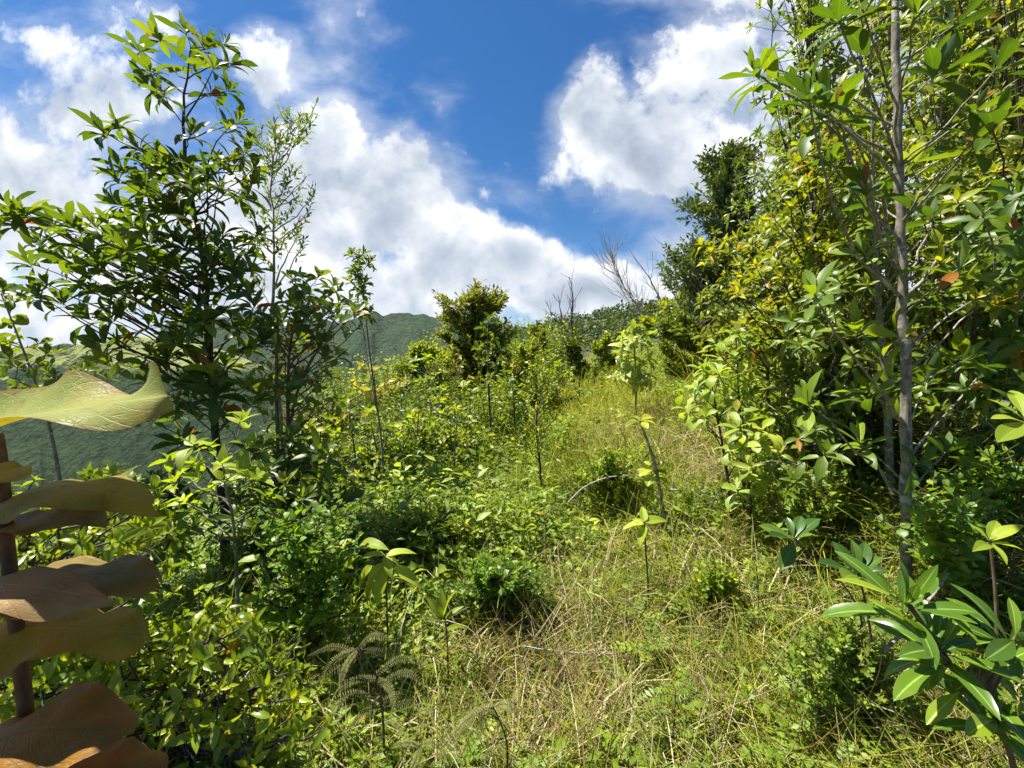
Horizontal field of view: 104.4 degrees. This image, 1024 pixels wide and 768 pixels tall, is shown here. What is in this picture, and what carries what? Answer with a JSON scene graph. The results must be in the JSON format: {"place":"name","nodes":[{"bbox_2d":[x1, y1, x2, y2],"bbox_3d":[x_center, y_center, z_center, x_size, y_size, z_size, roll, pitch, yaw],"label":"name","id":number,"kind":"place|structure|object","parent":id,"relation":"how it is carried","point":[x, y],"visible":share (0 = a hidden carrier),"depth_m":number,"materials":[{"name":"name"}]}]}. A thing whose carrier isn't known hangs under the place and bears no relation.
{"place":"outdoors","nodes":[
{"label":"outdoors","id":0,"kind":"place"},
{"bbox_2d":[0,336,294,556],"bbox_3d":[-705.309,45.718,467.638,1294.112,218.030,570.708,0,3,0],"label":"hill","id":1,"kind":"structure","parent":0,"point":[28,441],"depth_m":450.02,"materials":[{"name":"green plant"}]},
{"bbox_2d":[244,367,367,482],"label":"spur","id":2,"kind":"structure","parent":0,"point":[301,390],"depth_m":292.84,"materials":[{"name":"green plant"}]},
{"bbox_2d":[160,312,526,384],"bbox_3d":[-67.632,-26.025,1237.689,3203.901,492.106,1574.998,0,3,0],"label":"mountain","id":3,"kind":"structure","parent":0,"point":[388,333],"depth_m":1357.13,"materials":[{"name":"green plant"}]},
{"bbox_2d":[0,0,1014,350],"label":"sky","id":4,"kind":"structure","parent":0,"point":[456,142],"materials":[{"name":"blue"}]},
{"bbox_2d":[21,321,1023,767],"bbox_3d":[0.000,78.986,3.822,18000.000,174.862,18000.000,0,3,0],"label":"ground","id":5,"kind":"structure","parent":0,"point":[589,352],"depth_m":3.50,"materials":[{"name":"green plant"}]},
{"bbox_2d":[0,277,144,557],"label":"sparse shrub","id":6,"kind":"object","parent":5,"relation":"on","point":[7,350],"visible":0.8,"depth_m":2.25,"materials":[{"name":"green plant"}]},
{"bbox_2d":[0,361,174,767],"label":"huge leaved plant","id":7,"kind":"object","parent":5,"relation":"on","point":[51,609],"visible":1,"depth_m":0.49,"materials":[{"name":"brown plant"}]},
{"bbox_2d":[0,475,186,728],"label":"leafy shrub","id":8,"kind":"object","parent":5,"relation":"on","point":[51,672],"visible":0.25,"depth_m":1.07,"materials":[{"name":"green plant"}]},
{"bbox_2d":[53,458,207,601],"bbox_3d":[-2.030,1.096,2.196,0.627,1.456,1.301,-3,4,-44],"label":"leafy shrub","id":9,"kind":"object","parent":5,"relation":"on","point":[175,529],"visible":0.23,"depth_m":1.93,"materials":[{"name":"green plant"}]},
{"bbox_2d":[70,467,204,550],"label":"dark valley shrub","id":10,"kind":"object","parent":5,"relation":"on","point":[167,495],"visible":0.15,"depth_m":2.83,"materials":[{"name":"green plant"}]},
{"bbox_2d":[0,9,287,586],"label":"rosette tree","id":11,"kind":"object","parent":5,"relation":"on","point":[192,182],"visible":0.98,"depth_m":2.80,"materials":[{"name":"green plant"}]},
{"bbox_2d":[54,583,339,767],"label":"pointed leaf shrub","id":12,"kind":"object","parent":5,"relation":"on","point":[210,713],"visible":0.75,"depth_m":1.11,"materials":[{"name":"green plant"}]},
{"bbox_2d":[148,408,285,616],"bbox_3d":[-1.524,0.922,2.001,0.782,1.583,0.378,0,3,0],"label":"lime leaved shrub","id":13,"kind":"object","parent":5,"relation":"on","point":[243,466],"visible":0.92,"depth_m":1.97,"materials":[{"name":"green plant"}]},
{"bbox_2d":[232,96,318,492],"bbox_3d":[-2.646,-0.705,4.600,1.424,5.085,0.701,1,3,21],"label":"twiggy tree","id":14,"kind":"object","parent":5,"relation":"on","point":[273,166],"visible":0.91,"depth_m":4.47,"materials":[{"name":"green plant"}]},
{"bbox_2d":[194,420,364,583],"bbox_3d":[-1.637,0.965,2.779,1.036,1.495,1.569,-2,3,-33],"label":"broad leaved shrub","id":15,"kind":"object","parent":5,"relation":"on","point":[312,464],"visible":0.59,"depth_m":2.52,"materials":[{"name":"green plant"}]},
{"bbox_2d":[243,265,369,558],"bbox_3d":[-1.444,0.380,2.891,1.078,2.618,0.858,0,3,0],"label":"young tree","id":16,"kind":"object","parent":5,"relation":"on","point":[298,327],"visible":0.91,"depth_m":2.79,"materials":[{"name":"green plant"}]},
{"bbox_2d":[247,482,366,669],"bbox_3d":[-0.996,1.036,1.907,0.524,1.254,0.842,-1,3,-25],"label":"round leaf bush","id":17,"kind":"object","parent":5,"relation":"on","point":[306,599],"visible":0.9,"depth_m":1.79,"materials":[{"name":"green plant"}]},
{"bbox_2d":[292,384,356,459],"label":"slender sapling","id":18,"kind":"object","parent":5,"relation":"on","point":[323,427],"visible":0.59,"depth_m":5.11,"materials":[{"name":"green plant"}]},
{"bbox_2d":[282,393,372,452],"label":"valley bush","id":19,"kind":"object","parent":5,"relation":"on","point":[342,423],"visible":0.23,"depth_m":7.94,"materials":[{"name":"green plant"}]},
{"bbox_2d":[326,398,395,489],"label":"slender sapling","id":20,"kind":"object","parent":5,"relation":"on","point":[351,426],"visible":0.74,"depth_m":4.64,"materials":[{"name":"green plant"}]},
{"bbox_2d":[341,244,384,497],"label":"slim sapling","id":21,"kind":"object","parent":5,"relation":"on","point":[359,278],"visible":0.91,"depth_m":3.93,"materials":[{"name":"green plant"}]},
{"bbox_2d":[308,632,434,754],"bbox_3d":[-0.518,1.249,1.413,0.516,0.759,0.206,0,3,0],"label":"feather leaf plant","id":22,"kind":"object","parent":5,"relation":"on","point":[375,674],"visible":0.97,"depth_m":1.40,"materials":[{"name":"green plant"}]},
{"bbox_2d":[330,420,414,512],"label":"slender sapling","id":23,"kind":"object","parent":5,"relation":"on","point":[373,467],"visible":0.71,"depth_m":4.23,"materials":[{"name":"green plant"}]},
{"bbox_2d":[326,537,420,680],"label":"drooping leaf plant","id":24,"kind":"object","parent":5,"relation":"on","point":[376,583],"visible":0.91,"depth_m":1.78,"materials":[{"name":"green plant"}]},
{"bbox_2d":[350,361,410,425],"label":"yellow leaved shrub","id":25,"kind":"object","parent":5,"relation":"on","point":[379,388],"visible":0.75,"depth_m":7.09,"materials":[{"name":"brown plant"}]},
{"bbox_2d":[368,378,416,441],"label":"slender sapling","id":26,"kind":"object","parent":5,"relation":"on","point":[393,414],"visible":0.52,"depth_m":5.87,"materials":[{"name":"green plant"}]},
{"bbox_2d":[213,312,590,511],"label":"thicket sprouts","id":27,"kind":"object","parent":5,"relation":"on","point":[462,423],"visible":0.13,"depth_m":7.68,"materials":[{"name":"green plant"}]},
{"bbox_2d":[224,313,581,536],"bbox_3d":[-2.920,-0.180,14.269,12.209,6.356,20.409,0,3,0],"label":"thicket","id":28,"kind":"object","parent":5,"relation":"on","point":[425,401],"visible":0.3,"depth_m":7.41,"materials":[{"name":"green plant"}]},
{"bbox_2d":[340,419,478,479],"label":"leafy bush","id":29,"kind":"object","parent":5,"relation":"on","point":[395,450],"visible":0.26,"depth_m":5.09,"materials":[{"name":"green plant"}]},
{"bbox_2d":[372,393,449,468],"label":"slender sapling","id":30,"kind":"object","parent":5,"relation":"on","point":[414,419],"visible":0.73,"depth_m":4.89,"materials":[{"name":"green plant"}]},
{"bbox_2d":[159,376,672,650],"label":"dark sprouts","id":31,"kind":"object","parent":5,"relation":"on","point":[501,503],"visible":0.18,"depth_m":2.97,"materials":[{"name":"green plant"}]},
{"bbox_2d":[393,738,440,767],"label":"feather leaf plant","id":32,"kind":"object","parent":5,"relation":"on","point":[416,754],"visible":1,"depth_m":1.17,"materials":[{"name":"green plant"}]},
{"bbox_2d":[170,375,675,654],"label":"weed sprouts","id":33,"kind":"object","parent":5,"relation":"on","point":[247,600],"visible":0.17,"depth_m":2.88,"materials":[{"name":"green plant"}]},
{"bbox_2d":[408,353,444,416],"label":"slender sapling","id":34,"kind":"object","parent":5,"relation":"on","point":[425,358],"visible":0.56,"depth_m":8.00,"materials":[{"name":"green plant"}]},
{"bbox_2d":[390,338,463,412],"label":"yellow green bush","id":35,"kind":"object","parent":5,"relation":"on","point":[417,348],"visible":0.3,"depth_m":9.92,"materials":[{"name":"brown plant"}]},
{"bbox_2d":[364,497,491,567],"bbox_3d":[-0.578,1.174,2.903,0.864,0.750,0.898,0,3,0],"label":"leafy mound","id":36,"kind":"object","parent":5,"relation":"on","point":[421,518],"visible":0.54,"depth_m":2.81,"materials":[{"name":"green plant"}]},
{"bbox_2d":[427,587,463,694],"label":"young shoot","id":37,"kind":"object","parent":5,"relation":"on","point":[439,609],"visible":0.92,"depth_m":1.76,"materials":[{"name":"green plant"}]},
{"bbox_2d":[408,358,483,410],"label":"grey green bush","id":38,"kind":"object","parent":5,"relation":"on","point":[454,368],"visible":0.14,"depth_m":8.84,"materials":[{"name":"green plant"}]},
{"bbox_2d":[430,367,472,422],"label":"slender sapling","id":39,"kind":"object","parent":5,"relation":"on","point":[446,385],"visible":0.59,"depth_m":6.40,"materials":[{"name":"green plant"}]},
{"bbox_2d":[440,380,481,461],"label":"slender sapling","id":40,"kind":"object","parent":5,"relation":"on","point":[464,384],"visible":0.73,"depth_m":5.60,"materials":[{"name":"green plant"}]},
{"bbox_2d":[436,403,494,480],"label":"slender sapling","id":41,"kind":"object","parent":5,"relation":"on","point":[454,412],"visible":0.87,"depth_m":4.44,"materials":[{"name":"green plant"}]},
{"bbox_2d":[425,277,522,395],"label":"round crowned tree","id":42,"kind":"object","parent":5,"relation":"on","point":[476,302],"visible":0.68,"depth_m":10.68,"materials":[{"name":"green plant"}]},
{"bbox_2d":[430,699,519,767],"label":"feather leaf plant","id":43,"kind":"object","parent":5,"relation":"on","point":[465,720],"visible":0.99,"depth_m":1.25,"materials":[{"name":"green plant"}]},
{"bbox_2d":[471,311,510,435],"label":"thin sapling","id":44,"kind":"object","parent":5,"relation":"on","point":[485,359],"visible":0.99,"depth_m":6.37,"materials":[{"name":"green plant"}]},
{"bbox_2d":[419,546,565,637],"bbox_3d":[-0.104,1.153,2.201,0.732,0.796,0.637,2,3,32],"label":"vine mound","id":45,"kind":"object","parent":5,"relation":"on","point":[488,572],"visible":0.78,"depth_m":2.13,"materials":[{"name":"green plant"}]},
{"bbox_2d":[0,323,1023,767],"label":"weeds","id":46,"kind":"object","parent":5,"relation":"on","point":[380,757],"visible":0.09,"depth_m":2.53,"materials":[{"name":"green plant"}]},
{"bbox_2d":[485,372,545,444],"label":"slender sapling","id":47,"kind":"object","parent":5,"relation":"on","point":[512,393],"visible":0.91,"depth_m":6.55,"materials":[{"name":"green plant"}]},
{"bbox_2d":[38,324,1023,724],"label":"lime weeds","id":48,"kind":"object","parent":5,"relation":"on","point":[1000,584],"visible":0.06,"depth_m":2.20,"materials":[{"name":"green plant"}]},
{"bbox_2d":[493,336,576,423],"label":"sunlit bush","id":49,"kind":"object","parent":5,"relation":"on","point":[521,358],"visible":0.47,"depth_m":8.93,"materials":[{"name":"green plant"}]},
{"bbox_2d":[514,347,560,490],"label":"airy shrub","id":50,"kind":"object","parent":5,"relation":"on","point":[534,384],"visible":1,"depth_m":4.15,"materials":[{"name":"green plant"}]},
{"bbox_2d":[528,324,556,376],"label":"brown green bush","id":51,"kind":"object","parent":5,"relation":"on","point":[534,328],"visible":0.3,"depth_m":15.72,"materials":[{"name":"green plant"}]},
{"bbox_2d":[552,354,574,396],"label":"slender sapling","id":52,"kind":"object","parent":5,"relation":"on","point":[557,364],"visible":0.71,"depth_m":10.97,"materials":[{"name":"green plant"}]},
{"bbox_2d":[554,333,591,386],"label":"shaded bush","id":53,"kind":"object","parent":5,"relation":"on","point":[572,350],"visible":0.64,"depth_m":14.71,"materials":[{"name":"green plant"}]},
{"bbox_2d":[564,371,594,407],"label":"slender sapling","id":54,"kind":"object","parent":5,"relation":"on","point":[579,387],"visible":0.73,"depth_m":9.48,"materials":[{"name":"green plant"}]},
{"bbox_2d":[157,331,1022,767],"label":"creeping weeds","id":55,"kind":"object","parent":5,"relation":"on","point":[351,715],"visible":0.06,"depth_m":2.22,"materials":[{"name":"green plant"}]},
{"bbox_2d":[584,356,605,394],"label":"slender sapling","id":56,"kind":"object","parent":5,"relation":"on","point":[594,369],"visible":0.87,"depth_m":11.97,"materials":[{"name":"green plant"}]},
{"bbox_2d":[577,329,624,385],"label":"narrow bush","id":57,"kind":"object","parent":5,"relation":"on","point":[603,350],"visible":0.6,"depth_m":14.86,"materials":[{"name":"green plant"}]},
{"bbox_2d":[548,440,661,525],"bbox_3d":[0.925,0.921,3.721,0.965,0.978,1.007,-3,4,-42],"label":"vine patch","id":58,"kind":"object","parent":5,"relation":"on","point":[611,462],"visible":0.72,"depth_m":3.58,"materials":[{"name":"green plant"}]},
{"bbox_2d":[590,223,650,351],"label":"dead tree","id":59,"kind":"object","parent":5,"relation":"on","point":[621,281],"visible":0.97,"depth_m":23.61,"materials":[{"name":"grey wood"}]},
{"bbox_2d":[606,319,657,432],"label":"pale leaved sapling","id":60,"kind":"object","parent":5,"relation":"on","point":[633,335],"visible":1,"depth_m":6.91,"materials":[{"name":"green plant"}]},
{"bbox_2d":[623,506,666,611],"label":"broad leaf plant","id":61,"kind":"object","parent":5,"relation":"on","point":[646,518],"visible":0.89,"depth_m":2.25,"materials":[{"name":"green plant"}]},
{"bbox_2d":[625,414,668,542],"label":"knotty stem plant","id":62,"kind":"object","parent":5,"relation":"on","point":[649,480],"visible":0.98,"depth_m":2.92,"materials":[{"name":"green plant"}]},
{"bbox_2d":[288,407,1023,767],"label":"feather weeds","id":63,"kind":"object","parent":5,"relation":"on","point":[770,753],"visible":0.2,"depth_m":1.56,"materials":[{"name":"green plant"}]},
{"bbox_2d":[638,287,691,341],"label":"slope bush","id":64,"kind":"object","parent":5,"relation":"on","point":[647,321],"visible":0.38,"depth_m":17.55,"materials":[{"name":"green plant"}]},
{"bbox_2d":[629,663,716,758],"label":"fresh feather plant","id":65,"kind":"object","parent":5,"relation":"on","point":[684,678],"visible":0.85,"depth_m":1.40,"materials":[{"name":"green plant"}]},
{"bbox_2d":[643,479,740,536],"bbox_3d":[1.487,1.099,3.309,0.930,0.649,0.730,0,3,0],"label":"leafy mound","id":66,"kind":"object","parent":5,"relation":"on","point":[708,492],"visible":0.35,"depth_m":3.16,"materials":[{"name":"green plant"}]},
{"bbox_2d":[500,296,893,354],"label":"forest","id":67,"kind":"object","parent":5,"relation":"on","point":[612,321],"visible":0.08,"depth_m":47.65,"materials":[{"name":"green plant"}]},
{"bbox_2d":[651,298,749,380],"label":"hillside bush","id":68,"kind":"object","parent":5,"relation":"on","point":[680,331],"visible":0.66,"depth_m":9.84,"materials":[{"name":"green plant"}]},
{"bbox_2d":[671,355,745,523],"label":"leaf sapling","id":69,"kind":"object","parent":5,"relation":"on","point":[707,395],"visible":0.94,"depth_m":2.96,"materials":[{"name":"green plant"}]},
{"bbox_2d":[661,542,765,626],"bbox_3d":[1.067,1.173,2.120,0.417,0.558,0.448,3,4,43],"label":"leafy mound","id":70,"kind":"object","parent":5,"relation":"on","point":[722,576],"visible":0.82,"depth_m":2.10,"materials":[{"name":"green plant"}]},
{"bbox_2d":[655,136,789,358],"bbox_3d":[7.006,-4.251,12.646,6.200,7.498,3.609,0,3,0],"label":"dark crowned tree","id":71,"kind":"object","parent":5,"relation":"on","point":[724,172],"visible":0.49,"depth_m":12.30,"materials":[{"name":"green plant"}]},
{"bbox_2d":[695,320,785,516],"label":"leaf sapling","id":72,"kind":"object","parent":5,"relation":"on","point":[721,348],"visible":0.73,"depth_m":3.05,"materials":[{"name":"green plant"}]},
{"bbox_2d":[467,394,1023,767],"bbox_3d":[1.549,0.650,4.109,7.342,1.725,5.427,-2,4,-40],"label":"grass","id":73,"kind":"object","parent":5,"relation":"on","point":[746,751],"depth_m":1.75,"materials":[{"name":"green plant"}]},
{"bbox_2d":[711,399,783,557],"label":"leaf sapling","id":74,"kind":"object","parent":5,"relation":"on","point":[744,444],"visible":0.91,"depth_m":2.60,"materials":[{"name":"green plant"}]},
{"bbox_2d":[690,214,821,411],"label":"yellow sapling","id":75,"kind":"object","parent":5,"relation":"on","point":[714,259],"visible":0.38,"depth_m":4.06,"materials":[{"name":"green plant"}]},
{"bbox_2d":[741,556,774,631],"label":"fresh feather plant","id":76,"kind":"object","parent":5,"relation":"on","point":[752,581],"visible":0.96,"depth_m":1.94,"materials":[{"name":"green plant"}]},
{"bbox_2d":[717,396,801,485],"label":"mixed bush","id":77,"kind":"object","parent":5,"relation":"on","point":[774,406],"visible":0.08,"depth_m":3.90,"materials":[{"name":"green plant"}]},
{"bbox_2d":[718,123,823,362],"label":"tall leafy tree","id":78,"kind":"object","parent":5,"relation":"on","point":[768,202],"visible":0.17,"depth_m":7.29,"materials":[{"name":"green plant"}]},
{"bbox_2d":[728,90,886,469],"bbox_3d":[2.234,-0.630,3.117,0.950,3.428,1.964,2,4,42],"label":"yellow green sapling","id":79,"kind":"object","parent":5,"relation":"on","point":[811,248],"visible":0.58,"depth_m":2.83,"materials":[{"name":"green plant"}]},
{"bbox_2d":[726,0,892,397],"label":"tall leafy tree","id":80,"kind":"object","parent":5,"relation":"on","point":[807,18],"visible":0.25,"depth_m":5.30,"materials":[{"name":"green plant"}]},
{"bbox_2d":[759,516,862,627],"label":"dark rosette sapling","id":81,"kind":"object","parent":5,"relation":"on","point":[799,526],"visible":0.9,"depth_m":1.48,"materials":[{"name":"green plant"}]},
{"bbox_2d":[732,268,894,492],"bbox_3d":[2.533,-0.055,3.318,4.110,2.176,1.046,-3,4,-43],"label":"bank sapling","id":82,"kind":"object","parent":5,"relation":"on","point":[823,434],"visible":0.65,"depth_m":2.56,"materials":[{"name":"green plant"}]},
{"bbox_2d":[768,458,861,572],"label":"bush","id":83,"kind":"object","parent":5,"relation":"on","point":[831,495],"visible":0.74,"depth_m":2.39,"materials":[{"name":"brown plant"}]},
{"bbox_2d":[769,652,872,751],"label":"fresh feather plant","id":84,"kind":"object","parent":5,"relation":"on","point":[799,660],"visible":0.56,"depth_m":1.35,"materials":[{"name":"green plant"}]},
{"bbox_2d":[750,353,898,499],"bbox_3d":[2.638,0.394,3.223,1.546,1.286,0.826,0,3,0],"label":"leaved bush","id":85,"kind":"object","parent":5,"relation":"on","point":[876,429],"visible":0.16,"depth_m":3.04,"materials":[{"name":"green plant"}]},
{"bbox_2d":[761,610,924,734],"bbox_3d":[1.266,1.099,1.442,0.885,0.687,0.351,-1,3,-22],"label":"leafy mound","id":86,"kind":"object","parent":5,"relation":"on","point":[845,646],"visible":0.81,"depth_m":1.38,"materials":[{"name":"green plant"}]},
{"bbox_2d":[789,93,917,425],"bbox_3d":[3.847,-1.319,4.719,1.390,4.017,5.028,3,4,45],"label":"bank sapling","id":87,"kind":"object","parent":5,"relation":"on","point":[869,305],"visible":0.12,"depth_m":3.45,"materials":[{"name":"green plant"}]},
{"bbox_2d":[818,540,888,734],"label":"shaded rosette sapling","id":88,"kind":"object","parent":5,"relation":"on","point":[862,552],"visible":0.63,"depth_m":1.40,"materials":[{"name":"green plant"}]},
{"bbox_2d":[718,0,1023,615],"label":"grey barked tree","id":89,"kind":"object","parent":5,"relation":"on","point":[859,40],"visible":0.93,"depth_m":1.80,"materials":[{"name":"green plant"}]},
{"bbox_2d":[791,0,953,361],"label":"tall leafy tree","id":90,"kind":"object","parent":5,"relation":"on","point":[884,48],"visible":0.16,"depth_m":4.78,"materials":[{"name":"green plant"}]},
{"bbox_2d":[817,61,965,534],"bbox_3d":[2.445,-0.493,2.605,1.778,3.065,0.723,-2,3,-34],"label":"grey stemmed sapling","id":91,"kind":"object","parent":5,"relation":"on","point":[880,311],"visible":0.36,"depth_m":2.55,"materials":[{"name":"green plant"}]},
{"bbox_2d":[881,572,949,654],"bbox_3d":[1.487,0.824,1.415,0.480,0.180,0.069,-1,3,-25],"label":"dead stick","id":92,"kind":"object","parent":5,"relation":"on","point":[888,646],"visible":0.48,"depth_m":1.47,"materials":[{"name":"grey plant"}]},
{"bbox_2d":[820,550,1023,767],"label":"glossy leaved sapling","id":93,"kind":"object","parent":5,"relation":"on","point":[935,627],"visible":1,"depth_m":0.98,"materials":[{"name":"green plant"}]},
{"bbox_2d":[864,469,1008,603],"bbox_3d":[2.011,0.784,1.875,1.230,0.868,0.425,-2,3,-33],"label":"creeping bush","id":94,"kind":"object","parent":5,"relation":"on","point":[946,541],"visible":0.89,"depth_m":1.62,"materials":[{"name":"green plant"}]},
{"bbox_2d":[865,136,1015,429],"bbox_3d":[3.378,-0.588,3.074,4.022,2.736,0.873,-2,3,-34],"label":"bank sapling","id":95,"kind":"object","parent":5,"relation":"on","point":[957,340],"visible":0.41,"depth_m":2.44,"materials":[{"name":"green plant"}]},
{"bbox_2d":[881,0,1002,381],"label":"bank sapling","id":96,"kind":"object","parent":5,"relation":"on","point":[939,108],"visible":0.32,"depth_m":3.15,"materials":[{"name":"green plant"}]},
{"bbox_2d":[865,0,1023,336],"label":"tall leafy tree","id":97,"kind":"object","parent":5,"relation":"on","point":[998,129],"visible":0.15,"depth_m":3.34,"materials":[{"name":"green plant"}]},
{"bbox_2d":[912,180,1023,449],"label":"bank sapling","id":98,"kind":"object","parent":5,"relation":"on","point":[1004,225],"visible":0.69,"depth_m":2.02,"materials":[{"name":"green plant"}]},
{"bbox_2d":[912,371,1023,475],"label":"narrow leaved bush","id":99,"kind":"object","parent":5,"relation":"on","point":[965,426],"visible":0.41,"depth_m":2.46,"materials":[{"name":"green plant"}]},
{"bbox_2d":[925,0,1023,358],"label":"tall leafy tree","id":100,"kind":"object","parent":5,"relation":"on","point":[975,79],"visible":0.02,"depth_m":2.98,"materials":[{"name":"green plant"}]},
{"bbox_2d":[930,0,1023,331],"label":"bank sapling","id":101,"kind":"object","parent":5,"relation":"on","point":[1010,168],"visible":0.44,"depth_m":2.60,"materials":[{"name":"green plant"}]},
{"bbox_2d":[938,436,1023,553],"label":"leaved bush","id":102,"kind":"object","parent":5,"relation":"on","point":[979,477],"visible":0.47,"depth_m":2.11,"materials":[{"name":"green plant"}]},
{"bbox_2d":[968,520,1023,765],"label":"leafy seedling","id":103,"kind":"object","parent":5,"relation":"on","point":[995,530],"visible":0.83,"depth_m":1.33,"materials":[{"name":"green plant"}]},
{"bbox_2d":[989,390,1023,761],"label":"edge sapling","id":104,"kind":"object","parent":5,"relation":"on","point":[1008,431],"visible":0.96,"depth_m":1.25,"materials":[{"name":"green plant"}]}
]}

